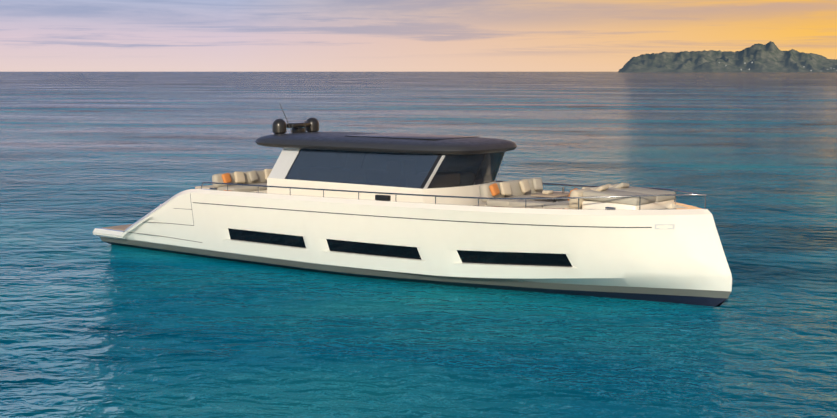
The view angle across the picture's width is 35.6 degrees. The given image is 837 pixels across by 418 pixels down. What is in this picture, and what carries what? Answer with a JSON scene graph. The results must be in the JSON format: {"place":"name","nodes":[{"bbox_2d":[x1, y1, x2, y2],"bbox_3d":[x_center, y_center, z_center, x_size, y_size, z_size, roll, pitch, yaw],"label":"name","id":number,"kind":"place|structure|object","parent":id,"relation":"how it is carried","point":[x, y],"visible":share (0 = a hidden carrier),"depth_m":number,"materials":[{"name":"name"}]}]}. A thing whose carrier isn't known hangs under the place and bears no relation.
{"place":"outdoors","nodes":[
{"label":"outdoors","id":0,"kind":"place"},
{"bbox_2d":[268,148,504,188],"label":"cabin windows","id":1,"kind":"structure","parent":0,"point":[423,171],"depth_m":39.85,"materials":[{"name":"black glass"}]},
{"bbox_2d":[255,132,516,154],"bbox_3d":[-1.146,-2.168,41.842,8.800,0.425,4.231,5,8,38],"label":"hardtop","id":2,"kind":"object","parent":1,"relation":"on","point":[428,144],"visible":1,"depth_m":39.91,"materials":[{"name":"grey"}]},
{"bbox_2d":[272,119,286,133],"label":"satellite dome","id":3,"kind":"object","parent":2,"relation":"on","point":[279,126],"visible":0.9,"depth_m":43.35,"materials":[{"name":"black plastic"}]},
{"bbox_2d":[279,103,310,132],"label":"radar antenna","id":4,"kind":"object","parent":2,"relation":"on","point":[296,127],"visible":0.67,"depth_m":43.89,"materials":[{"name":"black"}]},
{"bbox_2d":[306,117,318,131],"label":"satellite dome","id":5,"kind":"object","parent":2,"relation":"on","point":[314,126],"visible":0.79,"depth_m":44.60,"materials":[{"name":"black plastic"}]},
{"bbox_2d":[0,72,836,417],"bbox_3d":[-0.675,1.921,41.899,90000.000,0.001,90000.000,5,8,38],"label":"sea","id":6,"kind":"structure","parent":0,"point":[92,324],"depth_m":39.55,"materials":[{"name":"liquid"}]},
{"bbox_2d":[93,189,731,306],"bbox_3d":[-0.871,0.971,41.955,23.500,3.379,6.000,5,8,38],"label":"yacht hull","id":7,"kind":"object","parent":6,"relation":"on","point":[632,254],"visible":0.92,"depth_m":37.25,"materials":[{"name":"white"}]},
{"bbox_2d":[195,169,271,192],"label":"aft deck seating","id":8,"kind":"object","parent":7,"relation":"on","point":[259,177],"visible":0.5,"depth_m":44.70,"materials":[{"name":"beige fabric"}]},
{"bbox_2d":[267,178,495,204],"bbox_3d":[-1.067,-0.375,41.969,6.940,1.152,3.740,5,8,38],"label":"cabin coaming","id":9,"kind":"object","parent":7,"relation":"on","point":[470,191],"visible":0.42,"depth_m":39.95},
{"bbox_2d":[102,194,674,242],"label":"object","id":10,"kind":"object","parent":7,"relation":"on","point":[657,226],"visible":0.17,"depth_m":44.42,"materials":[{"name":"grey"}]},
{"bbox_2d":[209,188,615,209],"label":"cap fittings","id":11,"kind":"object","parent":7,"relation":"on","point":[383,197],"visible":0.56,"depth_m":38.34,"materials":[{"name":"black"}]},
{"bbox_2d":[201,180,705,208],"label":"hand rails","id":12,"kind":"object","parent":7,"relation":"on","point":[639,196],"visible":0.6,"depth_m":37.05,"materials":[{"name":"silver metal"}]},
{"bbox_2d":[479,178,674,209],"bbox_3d":[4.577,-0.254,37.501,5.081,1.107,3.300,5,8,38],"label":"foredeck lounge","id":13,"kind":"object","parent":7,"relation":"on","point":[528,188],"visible":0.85,"depth_m":36.69,"materials":[{"name":"beige fabric"}]},
{"bbox_2d":[618,41,836,71],"bbox_3d":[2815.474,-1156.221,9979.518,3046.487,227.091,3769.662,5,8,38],"label":"island","id":14,"kind":"structure","parent":6,"relation":"on","point":[770,56],"depth_m":9142.03,"materials":[{"name":"grey stone"}]},
{"bbox_2d":[0,0,836,71],"label":"sky","id":15,"kind":"structure","parent":0,"point":[36,35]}
]}

